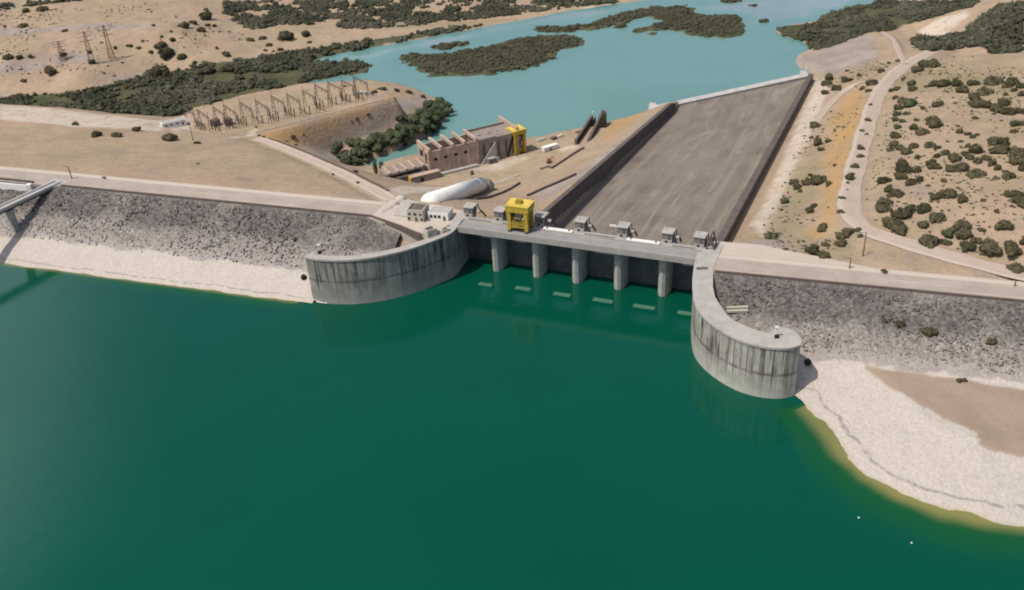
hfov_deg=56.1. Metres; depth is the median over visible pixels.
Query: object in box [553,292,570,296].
floating boom
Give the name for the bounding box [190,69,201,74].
bush
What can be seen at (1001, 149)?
bush
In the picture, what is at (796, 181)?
bush
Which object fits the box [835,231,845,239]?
bush
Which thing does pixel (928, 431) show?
riprap slope
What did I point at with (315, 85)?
switchyard gantry
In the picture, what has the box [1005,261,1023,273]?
bush
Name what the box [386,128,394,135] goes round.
bank tree
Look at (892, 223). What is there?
bush
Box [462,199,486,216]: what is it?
hoist house
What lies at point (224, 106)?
switchyard gantry
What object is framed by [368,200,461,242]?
plaza
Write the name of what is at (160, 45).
bush
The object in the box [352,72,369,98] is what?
switchyard gantry
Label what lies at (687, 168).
spillway chute
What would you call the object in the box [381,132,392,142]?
bank tree
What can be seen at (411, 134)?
bank tree
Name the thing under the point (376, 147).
bank tree
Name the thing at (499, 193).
kerb wall
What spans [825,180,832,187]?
bush
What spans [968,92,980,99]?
bush
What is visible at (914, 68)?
bush
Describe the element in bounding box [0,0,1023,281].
ground
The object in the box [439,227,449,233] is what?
wall box
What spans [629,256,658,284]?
spillway gate
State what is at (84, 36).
transmission pylon
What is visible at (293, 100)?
switchyard gantry
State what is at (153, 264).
riprap slope
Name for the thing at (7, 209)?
access bridge
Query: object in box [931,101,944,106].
bush
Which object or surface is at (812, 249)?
bush
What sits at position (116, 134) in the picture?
bush
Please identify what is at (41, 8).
bush
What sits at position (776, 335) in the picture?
marker post
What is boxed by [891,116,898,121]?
bush
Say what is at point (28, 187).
guard wall
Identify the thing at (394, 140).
bank tree
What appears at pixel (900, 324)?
bush
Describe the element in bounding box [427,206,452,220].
gate office
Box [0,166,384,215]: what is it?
crest road
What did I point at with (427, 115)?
bank tree
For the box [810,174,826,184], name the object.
bush
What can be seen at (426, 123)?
bank tree
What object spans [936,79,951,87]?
bush
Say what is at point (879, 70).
bush
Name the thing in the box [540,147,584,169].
kerb wall
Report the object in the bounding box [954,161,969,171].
bush
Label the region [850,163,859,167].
bush
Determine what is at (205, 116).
switchyard gantry
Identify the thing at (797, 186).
bush
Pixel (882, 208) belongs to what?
bush
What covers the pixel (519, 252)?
spillway gate
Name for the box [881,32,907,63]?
dirt road
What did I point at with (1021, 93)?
bush
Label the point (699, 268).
access hatch
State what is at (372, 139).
bank tree
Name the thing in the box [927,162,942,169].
bush
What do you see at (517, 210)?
gantry crane
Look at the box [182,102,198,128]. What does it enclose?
switchyard gantry
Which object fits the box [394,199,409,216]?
loading ramp
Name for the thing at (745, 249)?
plaza
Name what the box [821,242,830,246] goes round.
bush
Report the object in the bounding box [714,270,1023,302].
parapet wall
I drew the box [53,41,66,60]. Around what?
transmission pylon
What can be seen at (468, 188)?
penstock
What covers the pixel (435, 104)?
bank tree
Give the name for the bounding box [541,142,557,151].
site container
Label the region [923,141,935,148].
bush
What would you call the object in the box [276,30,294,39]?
bush
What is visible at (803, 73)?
concrete block
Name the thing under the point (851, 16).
bank scrub
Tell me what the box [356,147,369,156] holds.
bank tree
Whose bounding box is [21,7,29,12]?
bush
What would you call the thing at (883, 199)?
bush
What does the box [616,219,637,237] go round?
hoist house
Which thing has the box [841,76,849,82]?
bush
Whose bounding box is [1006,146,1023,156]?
bush
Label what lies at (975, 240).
bush
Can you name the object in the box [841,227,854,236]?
bush
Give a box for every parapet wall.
[0,177,33,182]
[60,184,421,238]
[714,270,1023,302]
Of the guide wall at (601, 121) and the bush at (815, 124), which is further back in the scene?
the guide wall at (601, 121)
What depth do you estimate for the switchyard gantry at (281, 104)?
655.47 m
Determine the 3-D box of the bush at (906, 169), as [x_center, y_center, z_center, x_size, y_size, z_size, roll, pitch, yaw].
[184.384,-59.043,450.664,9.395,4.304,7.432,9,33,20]
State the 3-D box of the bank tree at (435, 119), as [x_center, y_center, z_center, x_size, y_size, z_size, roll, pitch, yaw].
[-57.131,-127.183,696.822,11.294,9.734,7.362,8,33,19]
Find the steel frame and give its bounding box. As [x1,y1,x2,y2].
[705,230,716,250]
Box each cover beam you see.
[543,227,572,232]
[626,238,659,244]
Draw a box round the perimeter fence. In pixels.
[170,98,388,134]
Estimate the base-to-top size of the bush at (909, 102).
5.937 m
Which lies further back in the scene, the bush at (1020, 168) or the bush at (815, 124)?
the bush at (815, 124)
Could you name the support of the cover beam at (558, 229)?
on the spillway bridge at (621, 249)
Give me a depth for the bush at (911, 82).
601.83 m
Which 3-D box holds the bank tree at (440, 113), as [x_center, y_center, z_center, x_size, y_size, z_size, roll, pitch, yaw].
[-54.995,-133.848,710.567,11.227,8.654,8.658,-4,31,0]
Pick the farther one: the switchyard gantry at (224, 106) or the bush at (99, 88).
the bush at (99, 88)
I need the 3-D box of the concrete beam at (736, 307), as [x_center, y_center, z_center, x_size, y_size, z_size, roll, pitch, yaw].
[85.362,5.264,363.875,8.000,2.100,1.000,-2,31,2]
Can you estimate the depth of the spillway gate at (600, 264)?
416.20 m
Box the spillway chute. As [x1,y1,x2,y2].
[534,73,812,245]
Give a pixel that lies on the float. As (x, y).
(807, 362)
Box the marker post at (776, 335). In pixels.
[774,326,778,338]
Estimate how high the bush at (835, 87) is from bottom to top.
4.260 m
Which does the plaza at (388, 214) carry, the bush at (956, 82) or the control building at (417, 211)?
the control building at (417, 211)
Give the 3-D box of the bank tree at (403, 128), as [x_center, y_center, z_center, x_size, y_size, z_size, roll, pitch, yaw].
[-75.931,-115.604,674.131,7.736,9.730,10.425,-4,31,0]
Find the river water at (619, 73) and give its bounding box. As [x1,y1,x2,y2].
[309,0,872,165]
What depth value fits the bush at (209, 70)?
831.38 m
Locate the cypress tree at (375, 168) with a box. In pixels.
[373,160,377,173]
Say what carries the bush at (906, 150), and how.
on the ground
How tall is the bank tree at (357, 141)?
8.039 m
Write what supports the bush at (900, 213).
on the ground
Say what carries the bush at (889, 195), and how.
on the ground
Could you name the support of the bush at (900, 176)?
on the ground
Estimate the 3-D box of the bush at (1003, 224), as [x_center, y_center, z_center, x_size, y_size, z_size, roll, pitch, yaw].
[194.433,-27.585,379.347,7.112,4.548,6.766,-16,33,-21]
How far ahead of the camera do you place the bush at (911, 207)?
404.00 m
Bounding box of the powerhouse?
[416,115,519,175]
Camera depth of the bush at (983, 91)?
550.66 m
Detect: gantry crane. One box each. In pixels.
[504,196,534,233]
[505,123,526,155]
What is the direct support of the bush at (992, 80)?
on the ground
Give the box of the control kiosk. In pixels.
[487,156,494,163]
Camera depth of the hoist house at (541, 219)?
416.09 m
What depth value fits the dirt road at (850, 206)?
434.64 m
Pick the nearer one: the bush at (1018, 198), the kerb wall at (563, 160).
the bush at (1018, 198)
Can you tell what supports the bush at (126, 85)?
on the ground
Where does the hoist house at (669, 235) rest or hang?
on the spillway bridge at (621, 249)
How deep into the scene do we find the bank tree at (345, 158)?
635.20 m
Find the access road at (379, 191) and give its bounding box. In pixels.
[252,137,395,199]
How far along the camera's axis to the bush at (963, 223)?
386.21 m
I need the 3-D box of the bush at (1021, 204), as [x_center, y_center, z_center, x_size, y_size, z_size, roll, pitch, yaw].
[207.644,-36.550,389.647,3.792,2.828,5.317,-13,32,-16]
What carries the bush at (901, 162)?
on the ground
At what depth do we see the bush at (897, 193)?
422.58 m
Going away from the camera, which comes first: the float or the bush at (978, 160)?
the float
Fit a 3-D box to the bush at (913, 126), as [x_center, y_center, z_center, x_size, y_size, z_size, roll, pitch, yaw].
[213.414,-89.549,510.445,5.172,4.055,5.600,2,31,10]
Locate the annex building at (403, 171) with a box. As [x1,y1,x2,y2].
[379,158,426,180]
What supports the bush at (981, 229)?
on the ground
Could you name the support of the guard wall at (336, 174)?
on the ground
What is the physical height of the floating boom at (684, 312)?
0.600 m
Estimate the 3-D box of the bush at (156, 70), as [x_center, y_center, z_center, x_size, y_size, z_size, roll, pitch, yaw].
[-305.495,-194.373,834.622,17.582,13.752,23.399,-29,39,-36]
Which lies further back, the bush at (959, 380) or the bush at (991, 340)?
the bush at (991, 340)
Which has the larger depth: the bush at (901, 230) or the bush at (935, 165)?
the bush at (935, 165)
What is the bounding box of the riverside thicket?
[0,23,481,116]
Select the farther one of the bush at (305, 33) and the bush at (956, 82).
the bush at (305, 33)
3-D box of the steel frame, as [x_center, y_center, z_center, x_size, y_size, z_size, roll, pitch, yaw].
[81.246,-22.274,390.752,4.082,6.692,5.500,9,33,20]
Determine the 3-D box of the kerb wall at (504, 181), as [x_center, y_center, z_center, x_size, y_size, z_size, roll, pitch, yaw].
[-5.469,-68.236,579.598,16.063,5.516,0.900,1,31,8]
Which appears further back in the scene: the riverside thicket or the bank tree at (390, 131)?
the riverside thicket
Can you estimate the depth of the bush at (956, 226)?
386.02 m
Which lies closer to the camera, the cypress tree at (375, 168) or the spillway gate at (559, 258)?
the spillway gate at (559, 258)
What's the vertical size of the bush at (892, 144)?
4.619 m
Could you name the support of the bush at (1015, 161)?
on the ground
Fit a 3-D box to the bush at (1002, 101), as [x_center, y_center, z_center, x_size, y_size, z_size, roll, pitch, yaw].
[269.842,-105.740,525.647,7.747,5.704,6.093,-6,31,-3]
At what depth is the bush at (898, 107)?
555.23 m
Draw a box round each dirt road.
[814,80,885,122]
[837,50,1023,280]
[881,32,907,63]
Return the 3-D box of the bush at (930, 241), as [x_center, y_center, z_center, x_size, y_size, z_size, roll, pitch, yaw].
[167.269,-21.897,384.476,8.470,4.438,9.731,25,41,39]
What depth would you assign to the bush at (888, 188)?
432.05 m
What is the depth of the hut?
412.99 m
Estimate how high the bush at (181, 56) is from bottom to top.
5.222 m
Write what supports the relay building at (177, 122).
on the ground
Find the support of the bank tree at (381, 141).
on the ground
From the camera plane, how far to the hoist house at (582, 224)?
409.78 m
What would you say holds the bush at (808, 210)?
on the ground
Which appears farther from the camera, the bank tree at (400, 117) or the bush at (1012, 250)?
the bank tree at (400, 117)
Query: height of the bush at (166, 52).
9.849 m
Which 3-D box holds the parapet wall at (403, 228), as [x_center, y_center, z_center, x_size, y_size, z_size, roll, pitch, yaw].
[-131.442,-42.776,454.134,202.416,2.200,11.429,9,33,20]
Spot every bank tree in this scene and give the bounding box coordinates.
[330,141,343,154]
[339,152,353,163]
[344,137,354,145]
[349,136,364,145]
[349,146,361,155]
[351,157,358,163]
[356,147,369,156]
[359,140,371,147]
[366,135,379,145]
[371,143,382,152]
[375,137,385,144]
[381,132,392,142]
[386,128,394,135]
[389,137,400,144]
[393,130,402,139]
[394,123,402,130]
[395,115,403,120]
[399,124,407,136]
[400,136,408,142]
[406,124,417,130]
[406,130,415,139]
[407,114,419,123]
[414,107,427,115]
[415,124,424,134]
[420,109,434,119]
[420,117,430,127]
[422,99,433,107]
[424,128,431,135]
[428,107,436,111]
[428,114,440,122]
[429,123,437,131]
[431,100,439,109]
[434,109,444,118]
[435,96,444,101]
[438,101,452,109]
[443,107,453,115]
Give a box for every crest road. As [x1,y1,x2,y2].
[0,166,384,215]
[713,254,1023,302]
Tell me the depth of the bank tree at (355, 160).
638.14 m
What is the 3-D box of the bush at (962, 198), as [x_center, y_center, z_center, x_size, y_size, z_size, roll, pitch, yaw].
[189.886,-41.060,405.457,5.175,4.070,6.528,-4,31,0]
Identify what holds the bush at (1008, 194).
on the ground
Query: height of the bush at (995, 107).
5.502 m
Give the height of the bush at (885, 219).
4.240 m
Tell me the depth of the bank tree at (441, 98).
735.95 m
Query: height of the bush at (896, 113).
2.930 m
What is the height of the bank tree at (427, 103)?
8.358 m
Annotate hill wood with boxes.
[909,0,1023,53]
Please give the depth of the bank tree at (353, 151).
649.46 m
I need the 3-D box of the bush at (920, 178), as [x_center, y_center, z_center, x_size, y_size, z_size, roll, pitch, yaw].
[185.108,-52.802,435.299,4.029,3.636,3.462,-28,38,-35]
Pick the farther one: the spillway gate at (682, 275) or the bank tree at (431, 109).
the bank tree at (431, 109)
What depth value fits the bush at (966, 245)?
376.05 m
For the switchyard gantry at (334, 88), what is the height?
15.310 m
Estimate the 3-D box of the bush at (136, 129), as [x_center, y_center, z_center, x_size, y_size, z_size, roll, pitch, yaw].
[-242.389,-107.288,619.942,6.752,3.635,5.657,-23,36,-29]
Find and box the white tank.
[395,195,410,204]
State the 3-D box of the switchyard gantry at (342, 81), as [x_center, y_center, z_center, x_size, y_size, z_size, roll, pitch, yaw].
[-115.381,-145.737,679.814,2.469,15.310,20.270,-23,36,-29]
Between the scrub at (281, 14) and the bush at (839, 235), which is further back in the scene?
the scrub at (281, 14)
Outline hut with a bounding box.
[423,225,436,238]
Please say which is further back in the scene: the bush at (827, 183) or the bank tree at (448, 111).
the bank tree at (448, 111)
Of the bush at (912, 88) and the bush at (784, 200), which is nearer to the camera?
the bush at (784, 200)
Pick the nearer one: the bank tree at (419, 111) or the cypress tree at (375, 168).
the cypress tree at (375, 168)
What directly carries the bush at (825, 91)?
on the ground
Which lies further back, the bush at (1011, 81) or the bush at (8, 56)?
the bush at (8, 56)
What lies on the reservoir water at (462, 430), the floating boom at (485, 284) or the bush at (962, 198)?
the floating boom at (485, 284)
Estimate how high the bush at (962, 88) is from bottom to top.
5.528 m
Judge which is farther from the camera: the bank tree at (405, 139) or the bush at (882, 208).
the bank tree at (405, 139)
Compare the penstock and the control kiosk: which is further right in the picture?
the control kiosk
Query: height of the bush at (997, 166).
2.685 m
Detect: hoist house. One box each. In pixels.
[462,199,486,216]
[493,206,506,220]
[534,211,556,226]
[574,216,595,231]
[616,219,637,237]
[661,224,681,243]
[693,228,710,247]
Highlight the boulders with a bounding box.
[0,188,1023,373]
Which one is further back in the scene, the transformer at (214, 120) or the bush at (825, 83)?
the bush at (825, 83)
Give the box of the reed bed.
[313,0,767,78]
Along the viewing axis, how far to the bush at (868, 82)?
635.10 m
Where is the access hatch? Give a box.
[696,267,707,269]
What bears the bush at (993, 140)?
on the ground
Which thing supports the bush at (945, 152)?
on the ground
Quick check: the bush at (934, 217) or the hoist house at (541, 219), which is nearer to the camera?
the bush at (934, 217)
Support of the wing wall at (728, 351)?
on the ground
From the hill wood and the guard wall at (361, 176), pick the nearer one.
the guard wall at (361, 176)
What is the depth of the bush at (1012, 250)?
367.15 m
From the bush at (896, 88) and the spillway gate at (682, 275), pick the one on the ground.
the bush at (896, 88)
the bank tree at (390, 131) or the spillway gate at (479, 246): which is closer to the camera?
the spillway gate at (479, 246)
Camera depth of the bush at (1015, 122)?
486.41 m
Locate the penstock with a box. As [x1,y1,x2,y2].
[421,177,486,202]
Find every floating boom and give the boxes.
[478,282,492,286]
[514,286,530,290]
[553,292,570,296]
[592,297,612,303]
[633,304,654,309]
[677,310,691,315]
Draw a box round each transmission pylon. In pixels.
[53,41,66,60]
[77,31,95,64]
[98,25,115,58]
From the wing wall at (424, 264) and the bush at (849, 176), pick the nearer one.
the wing wall at (424, 264)
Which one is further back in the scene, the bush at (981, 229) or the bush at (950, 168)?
the bush at (950, 168)
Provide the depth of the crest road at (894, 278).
365.54 m
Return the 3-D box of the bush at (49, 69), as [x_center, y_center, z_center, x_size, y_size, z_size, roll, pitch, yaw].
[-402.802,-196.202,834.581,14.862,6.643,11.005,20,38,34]
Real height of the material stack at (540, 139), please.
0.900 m
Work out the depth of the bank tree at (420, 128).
679.47 m
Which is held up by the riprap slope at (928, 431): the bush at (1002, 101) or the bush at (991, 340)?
the bush at (991, 340)
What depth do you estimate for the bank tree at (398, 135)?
666.54 m
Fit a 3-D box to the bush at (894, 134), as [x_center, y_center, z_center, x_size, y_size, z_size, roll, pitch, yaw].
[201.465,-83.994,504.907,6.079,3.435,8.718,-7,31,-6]
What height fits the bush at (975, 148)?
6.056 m
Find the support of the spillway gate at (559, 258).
attached to the spillway bridge at (621, 249)
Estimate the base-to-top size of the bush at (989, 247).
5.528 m
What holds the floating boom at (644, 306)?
on the reservoir water at (462, 430)
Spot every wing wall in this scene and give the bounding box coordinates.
[304,210,468,303]
[691,243,801,398]
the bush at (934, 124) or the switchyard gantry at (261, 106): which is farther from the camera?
the switchyard gantry at (261, 106)
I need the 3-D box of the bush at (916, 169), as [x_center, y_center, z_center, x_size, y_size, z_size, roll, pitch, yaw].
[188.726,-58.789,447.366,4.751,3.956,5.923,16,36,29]
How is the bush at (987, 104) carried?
on the ground
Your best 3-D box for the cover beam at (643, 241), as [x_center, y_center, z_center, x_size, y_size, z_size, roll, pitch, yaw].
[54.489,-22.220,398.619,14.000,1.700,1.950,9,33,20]
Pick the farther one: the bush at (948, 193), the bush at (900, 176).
the bush at (900, 176)
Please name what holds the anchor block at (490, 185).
on the ground
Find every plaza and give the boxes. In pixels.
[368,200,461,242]
[714,241,870,267]
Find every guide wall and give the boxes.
[575,115,595,144]
[587,110,606,141]
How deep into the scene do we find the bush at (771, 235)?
406.65 m
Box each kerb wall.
[475,182,520,199]
[493,178,515,183]
[526,173,576,196]
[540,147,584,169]
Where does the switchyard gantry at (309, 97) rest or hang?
on the ground
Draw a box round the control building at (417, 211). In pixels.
[406,202,428,221]
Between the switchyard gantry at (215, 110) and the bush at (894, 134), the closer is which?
the bush at (894, 134)
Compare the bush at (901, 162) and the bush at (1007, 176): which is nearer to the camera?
the bush at (1007, 176)
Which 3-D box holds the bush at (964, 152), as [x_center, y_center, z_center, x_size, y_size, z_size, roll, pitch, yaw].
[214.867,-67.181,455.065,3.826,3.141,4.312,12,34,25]
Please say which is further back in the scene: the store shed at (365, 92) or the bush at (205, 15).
the bush at (205, 15)
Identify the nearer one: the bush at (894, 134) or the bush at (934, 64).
the bush at (894, 134)
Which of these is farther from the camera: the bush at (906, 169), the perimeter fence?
the perimeter fence
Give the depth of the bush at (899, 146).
482.19 m
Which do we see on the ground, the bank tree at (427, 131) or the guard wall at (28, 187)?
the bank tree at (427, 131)
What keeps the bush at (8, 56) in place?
on the ground
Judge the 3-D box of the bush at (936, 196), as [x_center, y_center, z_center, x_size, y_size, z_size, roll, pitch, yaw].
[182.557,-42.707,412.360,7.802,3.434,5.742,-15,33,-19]
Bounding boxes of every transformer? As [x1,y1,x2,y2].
[210,117,221,127]
[223,116,234,125]
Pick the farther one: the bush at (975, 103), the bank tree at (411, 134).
the bank tree at (411, 134)
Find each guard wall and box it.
[0,182,33,191]
[268,144,387,201]
[269,138,388,190]
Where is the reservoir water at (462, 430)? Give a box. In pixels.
[0,258,1023,589]
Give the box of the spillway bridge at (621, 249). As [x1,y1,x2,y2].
[457,215,702,296]
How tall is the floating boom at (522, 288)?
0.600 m
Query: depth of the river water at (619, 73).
803.09 m
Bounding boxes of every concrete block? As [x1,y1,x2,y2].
[648,103,657,109]
[799,70,807,75]
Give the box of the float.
[804,358,811,365]
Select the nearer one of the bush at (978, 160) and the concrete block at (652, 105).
the bush at (978, 160)
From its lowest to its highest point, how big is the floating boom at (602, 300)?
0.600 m
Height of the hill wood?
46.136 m
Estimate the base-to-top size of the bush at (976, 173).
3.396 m
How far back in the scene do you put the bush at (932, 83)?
587.33 m
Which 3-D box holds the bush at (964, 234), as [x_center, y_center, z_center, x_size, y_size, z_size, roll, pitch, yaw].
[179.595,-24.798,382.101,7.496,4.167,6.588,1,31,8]
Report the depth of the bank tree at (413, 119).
682.62 m
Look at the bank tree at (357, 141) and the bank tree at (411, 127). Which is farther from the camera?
the bank tree at (411, 127)
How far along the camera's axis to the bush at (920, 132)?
496.00 m
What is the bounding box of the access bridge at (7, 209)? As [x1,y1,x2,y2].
[0,178,70,232]
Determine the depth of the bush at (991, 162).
437.76 m
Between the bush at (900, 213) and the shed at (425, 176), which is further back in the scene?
the shed at (425, 176)
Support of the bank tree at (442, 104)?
on the ground
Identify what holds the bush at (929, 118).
on the ground
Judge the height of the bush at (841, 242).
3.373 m
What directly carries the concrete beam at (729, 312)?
on the riprap slope at (928, 431)
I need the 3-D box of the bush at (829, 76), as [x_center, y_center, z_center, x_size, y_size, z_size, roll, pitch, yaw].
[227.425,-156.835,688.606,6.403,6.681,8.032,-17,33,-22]
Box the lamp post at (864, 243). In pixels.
[860,232,866,255]
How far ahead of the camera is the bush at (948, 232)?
383.61 m
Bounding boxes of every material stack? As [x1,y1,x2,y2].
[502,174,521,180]
[534,137,546,141]
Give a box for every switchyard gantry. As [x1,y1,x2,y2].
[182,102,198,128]
[196,106,212,131]
[212,104,228,128]
[222,100,239,127]
[238,97,255,124]
[254,95,271,122]
[270,91,287,117]
[286,92,303,117]
[302,89,319,113]
[314,82,331,107]
[327,79,344,103]
[341,78,358,101]
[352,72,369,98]
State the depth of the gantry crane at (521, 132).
616.67 m
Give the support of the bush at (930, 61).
on the ground
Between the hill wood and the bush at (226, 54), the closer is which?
the hill wood
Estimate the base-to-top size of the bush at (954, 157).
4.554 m
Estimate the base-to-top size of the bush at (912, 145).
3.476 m
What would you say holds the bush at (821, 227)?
on the ground
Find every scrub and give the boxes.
[0,0,618,29]
[0,3,243,82]
[763,56,1023,258]
[776,0,980,49]
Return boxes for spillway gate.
[468,234,492,260]
[507,239,532,266]
[548,245,571,272]
[587,250,613,278]
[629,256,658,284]
[672,262,693,290]
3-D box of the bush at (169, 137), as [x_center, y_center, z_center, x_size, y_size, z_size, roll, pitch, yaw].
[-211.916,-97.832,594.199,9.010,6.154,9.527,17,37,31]
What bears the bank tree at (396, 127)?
on the ground
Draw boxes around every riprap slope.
[0,181,402,303]
[713,273,1023,526]
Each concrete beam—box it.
[726,305,747,309]
[726,309,747,314]
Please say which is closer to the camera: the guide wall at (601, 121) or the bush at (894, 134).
the bush at (894, 134)
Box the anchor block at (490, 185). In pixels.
[471,177,493,191]
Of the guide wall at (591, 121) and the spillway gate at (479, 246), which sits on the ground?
the guide wall at (591, 121)
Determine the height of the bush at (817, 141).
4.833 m
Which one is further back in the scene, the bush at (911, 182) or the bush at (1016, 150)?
the bush at (1016, 150)
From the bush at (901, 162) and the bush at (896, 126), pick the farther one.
the bush at (896, 126)
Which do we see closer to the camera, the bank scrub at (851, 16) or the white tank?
the white tank
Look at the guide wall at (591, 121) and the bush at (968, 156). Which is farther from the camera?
the guide wall at (591, 121)
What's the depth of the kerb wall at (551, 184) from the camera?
517.21 m
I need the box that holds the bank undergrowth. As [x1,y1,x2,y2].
[339,106,442,165]
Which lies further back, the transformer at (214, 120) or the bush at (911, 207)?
the transformer at (214, 120)
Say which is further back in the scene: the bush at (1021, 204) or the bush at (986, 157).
the bush at (986, 157)
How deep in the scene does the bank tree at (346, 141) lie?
662.44 m
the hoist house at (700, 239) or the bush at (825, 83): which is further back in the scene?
the bush at (825, 83)
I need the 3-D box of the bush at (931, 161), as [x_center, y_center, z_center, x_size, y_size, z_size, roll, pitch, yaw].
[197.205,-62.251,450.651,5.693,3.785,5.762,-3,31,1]
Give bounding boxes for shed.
[356,90,371,94]
[408,169,439,182]
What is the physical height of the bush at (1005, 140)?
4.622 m
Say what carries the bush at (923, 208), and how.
on the ground
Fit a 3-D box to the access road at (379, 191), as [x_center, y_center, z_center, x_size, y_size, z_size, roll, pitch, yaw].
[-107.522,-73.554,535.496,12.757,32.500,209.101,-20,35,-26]
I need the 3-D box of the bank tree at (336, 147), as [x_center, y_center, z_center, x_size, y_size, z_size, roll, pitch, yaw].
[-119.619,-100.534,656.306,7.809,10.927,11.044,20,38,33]
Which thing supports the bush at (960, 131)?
on the ground
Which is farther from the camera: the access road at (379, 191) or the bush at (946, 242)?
the access road at (379, 191)
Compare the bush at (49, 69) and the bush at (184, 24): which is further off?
the bush at (184, 24)
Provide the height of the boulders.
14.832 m
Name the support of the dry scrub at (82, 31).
on the ground
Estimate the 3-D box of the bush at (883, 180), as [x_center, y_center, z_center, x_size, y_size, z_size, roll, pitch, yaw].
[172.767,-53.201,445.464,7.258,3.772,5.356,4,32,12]
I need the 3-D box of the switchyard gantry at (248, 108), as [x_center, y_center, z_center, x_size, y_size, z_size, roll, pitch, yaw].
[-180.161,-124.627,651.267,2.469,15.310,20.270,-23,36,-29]
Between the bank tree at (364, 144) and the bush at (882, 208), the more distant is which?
the bank tree at (364, 144)
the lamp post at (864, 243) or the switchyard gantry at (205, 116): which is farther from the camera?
the switchyard gantry at (205, 116)
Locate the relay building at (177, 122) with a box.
[160,116,186,127]
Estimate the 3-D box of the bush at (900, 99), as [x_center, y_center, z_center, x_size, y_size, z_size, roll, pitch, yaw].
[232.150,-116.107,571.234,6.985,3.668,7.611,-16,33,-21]
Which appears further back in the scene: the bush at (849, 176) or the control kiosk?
the control kiosk
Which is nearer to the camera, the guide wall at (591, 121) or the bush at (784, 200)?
the bush at (784, 200)
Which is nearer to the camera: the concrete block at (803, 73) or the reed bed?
the concrete block at (803, 73)
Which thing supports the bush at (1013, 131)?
on the ground
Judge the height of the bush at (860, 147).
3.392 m
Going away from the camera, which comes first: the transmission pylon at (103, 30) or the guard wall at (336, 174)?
the guard wall at (336, 174)
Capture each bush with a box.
[2,53,13,59]
[17,23,27,27]
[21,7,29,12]
[35,5,48,11]
[44,65,56,73]
[91,130,101,137]
[94,86,102,91]
[111,132,122,137]
[123,83,130,88]
[132,126,140,131]
[147,63,170,77]
[153,41,166,48]
[157,46,173,58]
[161,132,177,141]
[176,53,186,59]
[178,21,189,28]
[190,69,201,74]
[196,26,205,31]
[198,10,212,20]
[203,66,215,74]
[219,64,234,71]
[222,51,229,57]
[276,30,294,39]
[301,30,309,36]
[764,232,779,239]
[780,197,788,203]
[788,179,798,184]
[792,183,801,189]
[801,177,811,185]
[803,244,819,254]
[805,207,813,213]
[809,121,820,127]
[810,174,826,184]
[813,137,822,145]
[816,250,830,258]
[817,222,826,231]
[821,80,832,85]
[821,89,828,94]
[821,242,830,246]
[824,73,832,80]
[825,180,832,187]
[831,85,841,90]
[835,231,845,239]
[835,238,846,246]
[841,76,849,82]
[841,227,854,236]
[845,171,854,180]
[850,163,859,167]
[857,144,864,149]
[865,79,878,85]
[874,202,891,212]
[877,68,884,72]
[877,176,891,183]
[877,196,893,204]
[881,215,895,228]
[884,184,893,192]
[886,147,894,151]
[886,191,894,197]
[886,219,903,233]
[888,140,898,147]
[889,131,901,138]
[890,206,912,219]
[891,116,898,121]
[891,189,904,197]
[892,111,901,116]
[893,86,901,90]
[893,104,903,109]
[893,123,901,129]
[893,224,907,235]
[894,165,912,173]
[894,172,907,179]
[894,320,905,327]
[895,144,904,150]
[895,158,908,166]
[896,96,906,103]
[900,147,913,154]
[903,98,917,107]
[904,204,915,213]
[905,178,917,185]
[907,79,915,85]
[907,85,917,91]
[908,142,918,149]
[909,123,918,129]
[911,65,924,72]
[911,165,921,172]
[915,127,926,135]
[915,202,931,213]
[916,175,923,182]
[917,221,928,228]
[918,59,928,67]
[918,233,940,248]
[921,326,938,336]
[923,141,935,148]
[924,58,938,65]
[924,115,940,125]
[925,158,936,164]
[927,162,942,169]
[928,80,936,86]
[928,119,943,128]
[928,211,945,223]
[929,61,941,67]
[929,192,943,200]
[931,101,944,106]
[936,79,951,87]
[938,187,957,198]
[940,227,955,237]
[941,149,949,154]
[943,239,952,245]
[945,164,959,172]
[948,152,962,161]
[951,77,962,86]
[951,223,960,230]
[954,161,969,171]
[954,228,973,239]
[955,84,969,92]
[956,128,963,133]
[956,378,962,383]
[957,192,968,202]
[957,219,972,228]
[959,240,976,251]
[961,150,969,156]
[965,153,974,159]
[965,168,986,178]
[967,79,979,85]
[967,98,985,108]
[967,143,982,153]
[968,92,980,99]
[970,237,982,243]
[972,157,982,164]
[976,86,994,95]
[977,227,986,232]
[978,237,1002,256]
[980,100,991,108]
[981,154,992,160]
[982,75,1004,85]
[986,136,1001,145]
[986,337,997,344]
[988,144,1009,153]
[988,159,996,165]
[989,103,1002,112]
[993,164,1001,169]
[994,219,1014,229]
[996,97,1011,106]
[998,137,1010,144]
[1000,106,1016,115]
[1001,172,1017,180]
[1003,190,1023,197]
[1004,77,1019,85]
[1004,242,1023,257]
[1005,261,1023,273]
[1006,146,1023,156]
[1009,119,1020,126]
[1009,129,1018,132]
[1009,154,1023,165]
[1010,193,1023,202]
[1015,82,1023,88]
[1015,107,1023,113]
[1016,201,1023,208]
[1017,90,1023,95]
[1018,164,1023,171]
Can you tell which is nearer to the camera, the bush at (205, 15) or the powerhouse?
the powerhouse
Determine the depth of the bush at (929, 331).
342.94 m
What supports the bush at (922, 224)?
on the ground
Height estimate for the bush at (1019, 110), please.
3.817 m

